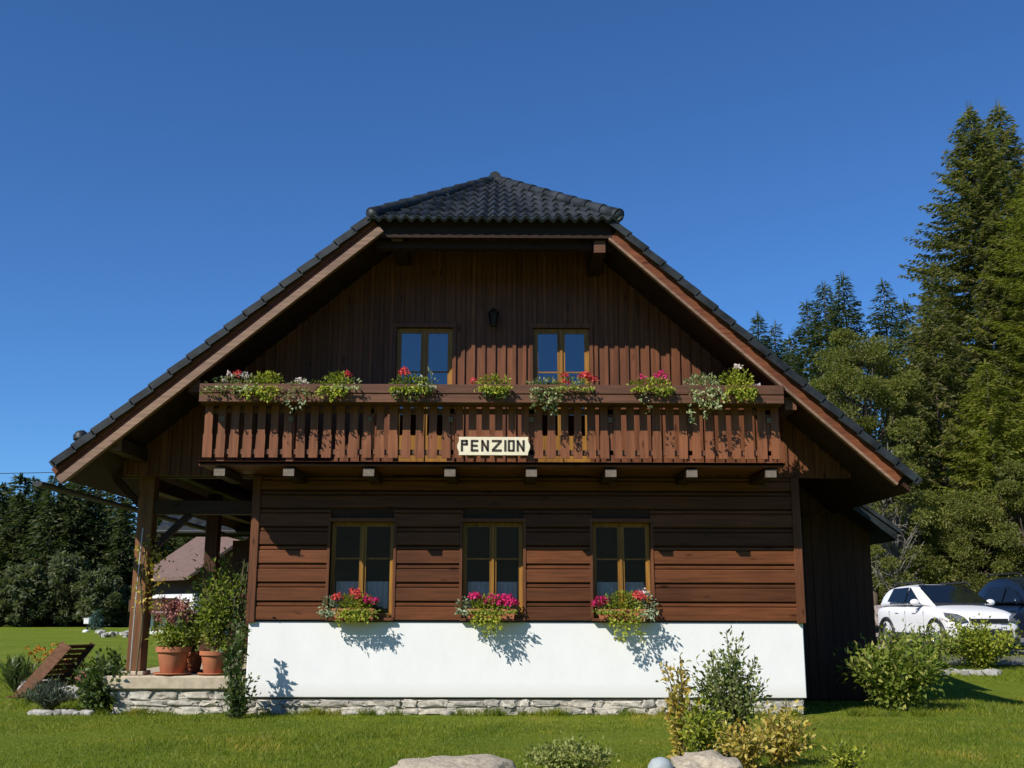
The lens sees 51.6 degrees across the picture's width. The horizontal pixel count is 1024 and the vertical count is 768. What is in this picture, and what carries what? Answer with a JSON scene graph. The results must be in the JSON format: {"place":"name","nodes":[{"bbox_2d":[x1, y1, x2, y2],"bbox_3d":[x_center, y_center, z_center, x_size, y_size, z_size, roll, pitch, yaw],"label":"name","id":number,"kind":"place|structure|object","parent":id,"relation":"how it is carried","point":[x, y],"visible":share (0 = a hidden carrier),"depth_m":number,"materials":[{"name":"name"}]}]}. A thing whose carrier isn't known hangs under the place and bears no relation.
{"place":"outdoors","nodes":[
{"label":"outdoors","id":0,"kind":"place"},
{"bbox_2d":[0,626,1023,767],"bbox_3d":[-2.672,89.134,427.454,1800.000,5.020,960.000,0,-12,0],"label":"lawn","id":1,"kind":"structure","parent":0,"point":[15,640],"depth_m":13.71,"materials":[{"name":"plant"}]},
{"bbox_2d":[0,571,13,626],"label":"pale leafy tree","id":2,"kind":"object","parent":1,"relation":"on","point":[4,601],"visible":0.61,"depth_m":81.94,"materials":[{"name":"green plant"}]},
{"bbox_2d":[0,481,14,525],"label":"forest spruce","id":3,"kind":"object","parent":1,"relation":"on","point":[3,487],"visible":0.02,"depth_m":99.13,"materials":[{"name":"green plant"}]},
{"bbox_2d":[0,489,20,572],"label":"forest spruce","id":4,"kind":"object","parent":1,"relation":"on","point":[3,501],"visible":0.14,"depth_m":92.47,"materials":[{"name":"green plant"}]},
{"bbox_2d":[0,491,32,625],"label":"forest spruce","id":5,"kind":"object","parent":1,"relation":"on","point":[19,497],"visible":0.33,"depth_m":90.19,"materials":[{"name":"green plant"}]},
{"bbox_2d":[0,653,35,690],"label":"iris clump","id":6,"kind":"object","parent":1,"relation":"on","point":[17,673],"visible":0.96,"depth_m":20.00,"materials":[{"name":"green plant"}]},
{"bbox_2d":[0,473,38,554],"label":"forest spruce","id":7,"kind":"object","parent":1,"relation":"on","point":[21,480],"visible":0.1,"depth_m":96.35,"materials":[{"name":"green plant"}]},
{"bbox_2d":[0,481,54,598],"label":"forest spruce","id":8,"kind":"object","parent":1,"relation":"on","point":[28,511],"visible":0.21,"depth_m":90.06,"materials":[{"name":"green plant"}]},
{"bbox_2d":[0,562,56,626],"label":"pale leafy tree","id":9,"kind":"object","parent":1,"relation":"on","point":[20,588],"visible":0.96,"depth_m":82.26,"materials":[{"name":"green plant"}]},
{"bbox_2d":[15,475,43,564],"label":"forest spruce","id":10,"kind":"object","parent":1,"relation":"on","point":[34,480],"visible":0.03,"depth_m":96.90,"materials":[{"name":"green plant"}]},
{"bbox_2d":[9,687,73,703],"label":"ground cover","id":11,"kind":"object","parent":1,"relation":"on","point":[24,698],"visible":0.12,"depth_m":17.70,"materials":[{"name":"green plant"}]},
{"bbox_2d":[2,474,81,626],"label":"forest spruce","id":12,"kind":"object","parent":1,"relation":"on","point":[52,503],"visible":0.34,"depth_m":86.99,"materials":[{"name":"green plant"}]},
{"bbox_2d":[24,643,69,679],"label":"flower clump","id":13,"kind":"object","parent":1,"relation":"on","point":[44,648],"visible":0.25,"depth_m":20.70,"materials":[{"name":"orange plant"}]},
{"bbox_2d":[28,506,67,625],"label":"forest spruce","id":14,"kind":"object","parent":1,"relation":"on","point":[49,532],"visible":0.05,"depth_m":91.07,"materials":[{"name":"green plant"}]},
{"bbox_2d":[20,674,79,709],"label":"lavender","id":15,"kind":"object","parent":1,"relation":"on","point":[47,697],"visible":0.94,"depth_m":16.39,"materials":[{"name":"plant"}]},
{"bbox_2d":[6,641,94,698],"bbox_3d":[-8.368,5.192,19.256,0.682,1.008,1.386,-5,-13,23],"label":"slatted rack","id":16,"kind":"object","parent":1,"relation":"on","point":[43,670],"visible":0.71,"depth_m":19.23,"materials":[{"name":"brown wood"}]},
{"bbox_2d":[27,709,94,714],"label":"edging stones","id":17,"kind":"object","parent":1,"relation":"on","point":[55,712],"visible":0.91,"depth_m":15.81,"materials":[{"name":"stone"}]},
{"bbox_2d":[31,550,90,626],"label":"pale leafy tree","id":18,"kind":"object","parent":1,"relation":"on","point":[66,568],"visible":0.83,"depth_m":82.98,"materials":[{"name":"green plant"}]},
{"bbox_2d":[32,483,107,626],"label":"forest spruce","id":19,"kind":"object","parent":1,"relation":"on","point":[68,541],"visible":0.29,"depth_m":87.49,"materials":[{"name":"green plant"}]},
{"bbox_2d":[52,644,92,686],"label":"dry plant","id":20,"kind":"object","parent":1,"relation":"on","point":[71,676],"visible":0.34,"depth_m":19.55,"materials":[{"name":"plant"}]},
{"bbox_2d":[58,482,90,556],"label":"forest spruce","id":21,"kind":"object","parent":1,"relation":"on","point":[68,485],"visible":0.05,"depth_m":98.13,"materials":[{"name":"green plant"}]},
{"bbox_2d":[54,492,118,626],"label":"forest spruce","id":22,"kind":"object","parent":1,"relation":"on","point":[98,514],"visible":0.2,"depth_m":88.61,"materials":[{"name":"green plant"}]},
{"bbox_2d":[82,618,91,631],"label":"garden box","id":23,"kind":"object","parent":1,"relation":"on","point":[87,621],"visible":0.93,"depth_m":66.68,"materials":[{"name":"white metal"}]},
{"bbox_2d":[82,486,103,556],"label":"forest spruce","id":24,"kind":"object","parent":1,"relation":"on","point":[90,491],"visible":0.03,"depth_m":101.16,"materials":[{"name":"green plant"}]},
{"bbox_2d":[63,652,129,713],"bbox_3d":[-6.259,4.575,16.129,1.080,0.986,0.877,9,-15,-37],"label":"leafy bush","id":25,"kind":"object","parent":1,"relation":"on","point":[96,694],"visible":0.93,"depth_m":15.99,"materials":[{"name":"green plant"}]},
{"bbox_2d":[88,609,104,629],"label":"spruce tree","id":26,"kind":"object","parent":1,"relation":"on","point":[94,621],"visible":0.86,"depth_m":72.63,"materials":[{"name":"green plant"}]},
{"bbox_2d":[70,566,127,626],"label":"pale leafy tree","id":27,"kind":"object","parent":1,"relation":"on","point":[97,585],"visible":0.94,"depth_m":82.02,"materials":[{"name":"green plant"}]},
{"bbox_2d":[83,646,125,676],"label":"leafy bush","id":28,"kind":"object","parent":1,"relation":"on","point":[115,660],"visible":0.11,"depth_m":17.89,"materials":[{"name":"green plant"}]},
{"bbox_2d":[95,629,128,637],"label":"stone heap","id":29,"kind":"object","parent":1,"relation":"on","point":[102,633],"visible":0.84,"depth_m":55.55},
{"bbox_2d":[88,492,136,577],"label":"forest spruce","id":30,"kind":"object","parent":1,"relation":"on","point":[109,509],"visible":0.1,"depth_m":97.47,"materials":[{"name":"green plant"}]},
{"bbox_2d":[95,508,132,612],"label":"forest spruce","id":31,"kind":"object","parent":1,"relation":"on","point":[115,514],"visible":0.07,"depth_m":90.99,"materials":[{"name":"green plant"}]},
{"bbox_2d":[79,499,152,626],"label":"forest spruce","id":32,"kind":"object","parent":1,"relation":"on","point":[127,541],"visible":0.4,"depth_m":87.75,"materials":[{"name":"green plant"}]},
{"bbox_2d":[108,585,131,626],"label":"pale leafy tree","id":33,"kind":"object","parent":1,"relation":"on","point":[121,618],"visible":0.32,"depth_m":83.55,"materials":[{"name":"green plant"}]},
{"bbox_2d":[127,515,176,623],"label":"forest spruce","id":34,"kind":"object","parent":1,"relation":"on","point":[157,537],"visible":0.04,"depth_m":91.75,"materials":[{"name":"green plant"}]},
{"bbox_2d":[152,537,189,591],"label":"forest spruce","id":35,"kind":"object","parent":1,"relation":"on","point":[168,545],"visible":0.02,"depth_m":91.10,"materials":[{"name":"green plant"}]},
{"bbox_2d":[169,537,194,554],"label":"forest spruce","id":36,"kind":"object","parent":1,"relation":"on","point":[183,539],"visible":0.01,"depth_m":86.26,"materials":[{"name":"green plant"}]},
{"bbox_2d":[128,537,249,634],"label":"chalet","id":37,"kind":"object","parent":1,"relation":"on","point":[184,563],"visible":0.13,"depth_m":60.13,"materials":[{"name":"brown wood"}]},
{"bbox_2d":[218,618,248,717],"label":"climbing plant","id":38,"kind":"object","parent":1,"relation":"on","point":[234,647],"visible":0.98,"depth_m":15.49,"materials":[{"name":"green plant"}]},
{"bbox_2d":[219,549,249,704],"bbox_3d":[-4.245,3.808,16.359,0.665,2.547,0.598,0,-12,0],"label":"climbing plant","id":39,"kind":"object","parent":1,"relation":"on","point":[241,606],"visible":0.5,"depth_m":16.36,"materials":[{"name":"green plant"}]},
{"bbox_2d":[215,671,260,718],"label":"corner bush","id":40,"kind":"object","parent":1,"relation":"on","point":[237,699],"visible":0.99,"depth_m":15.34,"materials":[{"name":"green plant"}]},
{"bbox_2d":[390,754,515,767],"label":"boulder","id":41,"kind":"object","parent":1,"relation":"on","point":[478,761],"visible":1,"depth_m":9.87,"materials":[{"name":"stone"}]},
{"bbox_2d":[32,171,922,715],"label":"guest house","id":42,"kind":"structure","parent":1,"relation":"on","point":[760,523],"depth_m":16.42,"materials":[{"name":"wood"}]},
{"bbox_2d":[129,528,143,675],"bbox_3d":[-5.797,3.403,16.341,0.025,2.354,0.074,-5,-13,22],"label":"drain pipe","id":43,"kind":"object","parent":42,"relation":"attached to","point":[135,601],"visible":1,"depth_m":16.32,"materials":[{"name":"metal"}]},
{"bbox_2d":[132,533,177,672],"bbox_3d":[-5.542,3.359,16.339,0.688,2.118,0.339,0,-12,0],"label":"climbing plant","id":44,"kind":"object","parent":42,"relation":"attached to","point":[152,566],"visible":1,"depth_m":16.38,"materials":[{"name":"green plant"}]},
{"bbox_2d":[147,594,203,675],"bbox_3d":[-5.173,3.872,16.404,0.821,1.223,0.836,-10,-16,41],"label":"flower pot","id":45,"kind":"object","parent":42,"relation":"on","point":[173,655],"visible":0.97,"depth_m":16.27,"materials":[{"name":"ceramic"}]},
{"bbox_2d":[175,589,207,672],"bbox_3d":[-5.063,3.924,17.035,0.824,1.380,0.868,8,-14,-34],"label":"flower pot","id":46,"kind":"object","parent":42,"relation":"on","point":[194,662],"visible":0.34,"depth_m":16.91,"materials":[{"name":"ceramic"}]},
{"bbox_2d":[179,547,247,675],"bbox_3d":[-4.540,3.510,16.495,1.511,1.970,1.068,-5,-13,21],"label":"flower pot","id":47,"kind":"object","parent":42,"relation":"on","point":[211,611],"visible":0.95,"depth_m":16.36,"materials":[{"name":"ceramic"}]},
{"bbox_2d":[199,369,262,401],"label":"balcony plant","id":48,"kind":"object","parent":42,"relation":"on","point":[223,380],"visible":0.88,"depth_m":15.61,"materials":[{"name":"green plant"}]},
{"bbox_2d":[240,370,284,404],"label":"balcony plant","id":49,"kind":"object","parent":42,"relation":"on","point":[261,391],"visible":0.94,"depth_m":15.51,"materials":[{"name":"green plant"}]},
{"bbox_2d":[277,377,328,411],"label":"balcony plant","id":50,"kind":"object","parent":42,"relation":"on","point":[299,380],"visible":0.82,"depth_m":15.47,"materials":[{"name":"green plant"}]},
{"bbox_2d":[316,370,361,401],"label":"balcony plant","id":51,"kind":"object","parent":42,"relation":"on","point":[335,386],"visible":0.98,"depth_m":15.51,"materials":[{"name":"green plant"}]},
{"bbox_2d":[316,587,380,627],"bbox_3d":[-2.464,3.386,16.081,0.998,0.611,0.490,0,-12,0],"label":"window flower box","id":52,"kind":"object","parent":42,"relation":"attached to","point":[351,613],"visible":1,"depth_m":16.05,"materials":[{"name":"ceramic"}]},
{"bbox_2d":[325,518,396,620],"bbox_3d":[-2.328,2.870,16.452,1.070,1.565,0.302,0,-12,0],"label":"window","id":53,"kind":"structure","parent":42,"relation":"in","point":[385,591],"depth_m":16.50,"materials":[{"name":"brown wood"}]},
{"bbox_2d":[388,366,438,402],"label":"balcony plant","id":54,"kind":"object","parent":42,"relation":"on","point":[404,371],"visible":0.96,"depth_m":15.51,"materials":[{"name":"green plant"}]},
{"bbox_2d":[389,322,456,461],"bbox_3d":[-1.416,0.181,16.981,1.030,2.380,0.135,0,-12,0],"label":"balcony door","id":55,"kind":"structure","parent":42,"relation":"in","point":[421,346],"depth_m":17.12,"materials":[{"name":"brown wood"}]},
{"bbox_2d":[454,591,519,637],"bbox_3d":[-0.377,3.487,16.065,1.004,0.727,0.509,0,-12,0],"label":"window flower box","id":56,"kind":"object","parent":42,"relation":"attached to","point":[495,613],"visible":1,"depth_m":16.06,"materials":[{"name":"ceramic"}]},
{"bbox_2d":[470,373,512,400],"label":"balcony plant","id":57,"kind":"object","parent":42,"relation":"on","point":[501,390],"visible":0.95,"depth_m":15.50,"materials":[{"name":"green plant"}]},
{"bbox_2d":[459,518,525,620],"bbox_3d":[-0.298,2.878,16.465,1.030,1.565,0.302,0,-12,0],"label":"window","id":58,"kind":"structure","parent":42,"relation":"in","point":[492,586],"depth_m":16.51,"materials":[{"name":"brown wood"}]},
{"bbox_2d":[457,437,529,454],"bbox_3d":[-0.272,0.922,15.684,1.080,0.270,0.083,0,-12,0],"label":"name sign","id":59,"kind":"object","parent":42,"relation":"attached to","point":[493,445],"visible":1,"depth_m":15.65,"materials":[{"name":"beige paint"}]},
{"bbox_2d":[488,307,498,326],"bbox_3d":[-0.297,-1.082,17.062,0.200,0.331,0.252,0,-12,0],"label":"wall lantern","id":60,"kind":"object","parent":42,"relation":"attached to","point":[493,314],"depth_m":16.97,"materials":[{"name":"black metal"}]},
{"bbox_2d":[526,375,563,416],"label":"balcony plant","id":61,"kind":"object","parent":42,"relation":"on","point":[538,382],"visible":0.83,"depth_m":15.47,"materials":[{"name":"green plant"}]},
{"bbox_2d":[529,323,594,461],"bbox_3d":[0.794,0.189,16.995,1.030,2.380,0.135,0,-12,0],"label":"balcony door","id":62,"kind":"structure","parent":42,"relation":"in","point":[552,352],"depth_m":17.14,"materials":[{"name":"brown wood"}]},
{"bbox_2d":[552,369,598,392],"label":"balcony plant","id":63,"kind":"object","parent":42,"relation":"on","point":[588,376],"visible":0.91,"depth_m":15.73,"materials":[{"name":"green plant"}]},
{"bbox_2d":[589,518,655,620],"bbox_3d":[1.702,2.885,16.477,0.990,1.565,0.302,0,-12,0],"label":"window","id":64,"kind":"structure","parent":42,"relation":"in","point":[596,588],"depth_m":16.53,"materials":[{"name":"brown wood"}]},
{"bbox_2d":[590,588,659,643],"bbox_3d":[1.707,3.512,16.082,1.064,0.842,0.498,0,-12,0],"label":"window flower box","id":65,"kind":"object","parent":42,"relation":"attached to","point":[638,614],"visible":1,"depth_m":16.07,"materials":[{"name":"plant"}]},
{"bbox_2d":[627,369,675,413],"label":"balcony plant","id":66,"kind":"object","parent":42,"relation":"on","point":[661,376],"visible":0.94,"depth_m":15.61,"materials":[{"name":"green plant"}]},
{"bbox_2d":[683,372,726,424],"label":"balcony plant","id":67,"kind":"object","parent":42,"relation":"on","point":[710,382],"visible":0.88,"depth_m":15.50,"materials":[{"name":"green plant"}]},
{"bbox_2d":[717,364,759,402],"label":"balcony plant","id":68,"kind":"object","parent":42,"relation":"on","point":[739,381],"visible":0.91,"depth_m":15.67,"materials":[{"name":"green plant"}]},
{"bbox_2d":[518,728,626,767],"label":"garden shrub","id":69,"kind":"object","parent":1,"relation":"on","point":[576,755],"visible":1,"depth_m":10.05,"materials":[{"name":"green plant"}]},
{"bbox_2d":[648,757,673,767],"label":"stone globe","id":70,"kind":"object","parent":1,"relation":"on","point":[660,762],"visible":1,"depth_m":9.92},
{"bbox_2d":[655,652,699,757],"bbox_3d":[1.813,3.462,11.290,0.491,1.173,0.506,-5,-13,22],"label":"autumn plant","id":71,"kind":"object","parent":1,"relation":"on","point":[679,748],"visible":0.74,"depth_m":11.27,"materials":[{"name":"yellow plant"}]},
{"bbox_2d":[670,688,736,753],"bbox_3d":[1.962,3.549,10.875,0.709,0.839,0.724,0,-12,0],"label":"autumn plant","id":72,"kind":"object","parent":1,"relation":"on","point":[699,729],"visible":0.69,"depth_m":10.84,"materials":[{"name":"green plant"}]},
{"bbox_2d":[670,750,742,767],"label":"boulder","id":73,"kind":"object","parent":1,"relation":"on","point":[709,759],"visible":0.98,"depth_m":9.99,"materials":[{"name":"stone"}]},
{"bbox_2d":[688,625,773,756],"bbox_3d":[2.381,3.387,11.671,1.058,1.460,1.010,0,-12,0],"label":"garden shrub","id":74,"kind":"object","parent":1,"relation":"on","point":[732,699],"visible":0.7,"depth_m":11.54,"materials":[{"name":"green plant"}]},
{"bbox_2d":[707,715,781,767],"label":"autumn plant","id":75,"kind":"object","parent":1,"relation":"on","point":[744,752],"visible":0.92,"depth_m":10.51,"materials":[{"name":"yellow plant"}]},
{"bbox_2d":[747,311,780,356],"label":"spruce tree","id":76,"kind":"object","parent":1,"relation":"on","point":[763,341],"visible":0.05,"depth_m":77.16,"materials":[{"name":"green plant"}]},
{"bbox_2d":[767,319,794,362],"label":"spruce tree","id":77,"kind":"object","parent":1,"relation":"on","point":[779,340],"visible":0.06,"depth_m":79.02,"materials":[{"name":"green plant"}]},
{"bbox_2d":[749,699,826,766],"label":"autumn plant","id":78,"kind":"object","parent":1,"relation":"on","point":[783,754],"visible":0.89,"depth_m":10.89,"materials":[{"name":"yellow plant"}]},
{"bbox_2d":[781,334,805,373],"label":"spruce tree","id":79,"kind":"object","parent":1,"relation":"on","point":[786,348],"visible":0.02,"depth_m":72.80,"materials":[{"name":"green plant"}]},
{"bbox_2d":[782,297,834,393],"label":"spruce tree","id":80,"kind":"object","parent":1,"relation":"on","point":[797,335],"visible":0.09,"depth_m":68.77,"materials":[{"name":"green plant"}]},
{"bbox_2d":[798,281,850,402],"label":"spruce tree","id":81,"kind":"object","parent":1,"relation":"on","point":[816,325],"visible":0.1,"depth_m":66.92,"materials":[{"name":"green plant"}]},
{"bbox_2d":[820,739,868,767],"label":"autumn plant","id":82,"kind":"object","parent":1,"relation":"on","point":[844,760],"visible":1,"depth_m":10.37,"materials":[{"name":"plant"}]},
{"bbox_2d":[815,270,879,437],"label":"spruce tree","id":83,"kind":"object","parent":1,"relation":"on","point":[845,313],"visible":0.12,"depth_m":64.90,"materials":[{"name":"green plant"}]},
{"bbox_2d":[808,328,935,611],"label":"deciduous tree","id":84,"kind":"object","parent":1,"relation":"on","point":[880,391],"visible":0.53,"depth_m":41.54,"materials":[{"name":"green plant"}]},
{"bbox_2d":[861,277,910,574],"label":"spruce tree","id":85,"kind":"object","parent":1,"relation":"on","point":[884,324],"visible":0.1,"depth_m":62.82,"materials":[{"name":"green plant"}]},
{"bbox_2d":[833,619,964,710],"bbox_3d":[6.162,4.524,17.083,2.062,1.497,1.528,0,-12,0],"label":"garden shrub","id":86,"kind":"object","parent":1,"relation":"on","point":[893,678],"visible":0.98,"depth_m":16.78,"materials":[{"name":"green plant"}]},
{"bbox_2d":[876,299,931,461],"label":"spruce tree","id":87,"kind":"object","parent":1,"relation":"on","point":[903,334],"visible":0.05,"depth_m":58.64,"materials":[{"name":"green plant"}]},
{"bbox_2d":[870,440,938,593],"bbox_3d":[12.968,5.321,36.642,3.382,6.938,3.128,-5,-13,22],"label":"bare branched tree","id":88,"kind":"object","parent":1,"relation":"on","point":[892,507],"visible":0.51,"depth_m":36.08,"materials":[{"name":"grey plant"}]},
{"bbox_2d":[868,459,968,586],"bbox_3d":[14.805,5.947,39.160,4.330,6.558,4.265,0,-12,0],"label":"understorey tree","id":89,"kind":"object","parent":1,"relation":"on","point":[933,498],"visible":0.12,"depth_m":38.85,"materials":[{"name":"green plant"}]},
{"bbox_2d":[895,608,963,668],"bbox_3d":[8.952,5.487,22.730,1.392,1.392,1.206,0,-12,0],"label":"garden shrub","id":90,"kind":"object","parent":1,"relation":"on","point":[941,647],"visible":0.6,"depth_m":22.58,"materials":[{"name":"green plant"}]},
{"bbox_2d":[879,260,984,488],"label":"spruce tree","id":91,"kind":"object","parent":1,"relation":"on","point":[926,293],"visible":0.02,"depth_m":54.55,"materials":[{"name":"green plant"}]},
{"bbox_2d":[871,297,1021,604],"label":"spruce tree","id":92,"kind":"object","parent":1,"relation":"on","point":[936,381],"visible":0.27,"depth_m":42.20,"materials":[{"name":"green plant"}]},
{"bbox_2d":[888,98,1023,511],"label":"spruce tree","id":93,"kind":"object","parent":1,"relation":"on","point":[975,200],"visible":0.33,"depth_m":46.64,"materials":[{"name":"green plant"}]},
{"bbox_2d":[912,489,1023,593],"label":"understorey tree","id":94,"kind":"object","parent":1,"relation":"on","point":[956,510],"visible":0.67,"depth_m":35.84,"materials":[{"name":"green plant"}]},
{"bbox_2d":[914,358,1023,581],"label":"spruce tree","id":95,"kind":"object","parent":1,"relation":"on","point":[994,449],"visible":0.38,"depth_m":39.09,"materials":[{"name":"green plant"}]},
{"bbox_2d":[938,668,1001,675],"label":"border stones","id":96,"kind":"object","parent":1,"relation":"on","point":[989,672],"visible":0.62,"depth_m":22.01,"materials":[{"name":"stone"}]},
{"bbox_2d":[937,613,1023,668],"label":"garden shrub","id":97,"kind":"object","parent":1,"relation":"on","point":[980,651],"visible":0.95,"depth_m":22.80,"materials":[{"name":"green plant"}]},
{"bbox_2d":[939,100,1023,502],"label":"spruce tree","id":98,"kind":"object","parent":1,"relation":"on","point":[1009,153],"visible":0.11,"depth_m":50.16,"materials":[{"name":"green plant"}]},
{"bbox_2d":[961,170,1023,550],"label":"spruce tree","id":99,"kind":"object","parent":1,"relation":"on","point":[1020,290],"visible":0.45,"depth_m":43.08,"materials":[{"name":"green plant"}]},
{"bbox_2d":[966,459,1023,579],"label":"understorey tree","id":100,"kind":"object","parent":1,"relation":"on","point":[1009,492],"visible":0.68,"depth_m":35.64,"materials":[{"name":"green plant"}]},
{"bbox_2d":[0,0,1023,532],"label":"sky","id":101,"kind":"structure","parent":0,"point":[165,165],"materials":[{"name":"blue"}]},
{"bbox_2d":[877,638,1023,664],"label":"parking area","id":102,"kind":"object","parent":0,"point":[1013,661],"visible":0.06,"depth_m":24.07,"materials":[{"name":"asphalt"}]},
{"bbox_2d":[874,605,882,642],"bbox_3d":[10.052,6.619,29.490,1.644,1.173,1.194,0,-12,0],"label":"rubble pile","id":103,"kind":"object","parent":102,"relation":"on","point":[877,608],"visible":0.1,"depth_m":29.16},
{"bbox_2d":[878,581,1020,652],"bbox_3d":[10.772,5.799,26.472,2.194,1.697,4.238,1,-12,-6],"label":"parked car","id":104,"kind":"object","parent":102,"relation":"on","point":[931,602],"visible":0.64,"depth_m":25.89,"materials":[{"name":"white paint"}]},
{"bbox_2d":[978,573,1023,637],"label":"parked car","id":105,"kind":"object","parent":102,"relation":"on","point":[1005,594],"visible":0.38,"depth_m":27.27,"materials":[{"name":"blue paint"}]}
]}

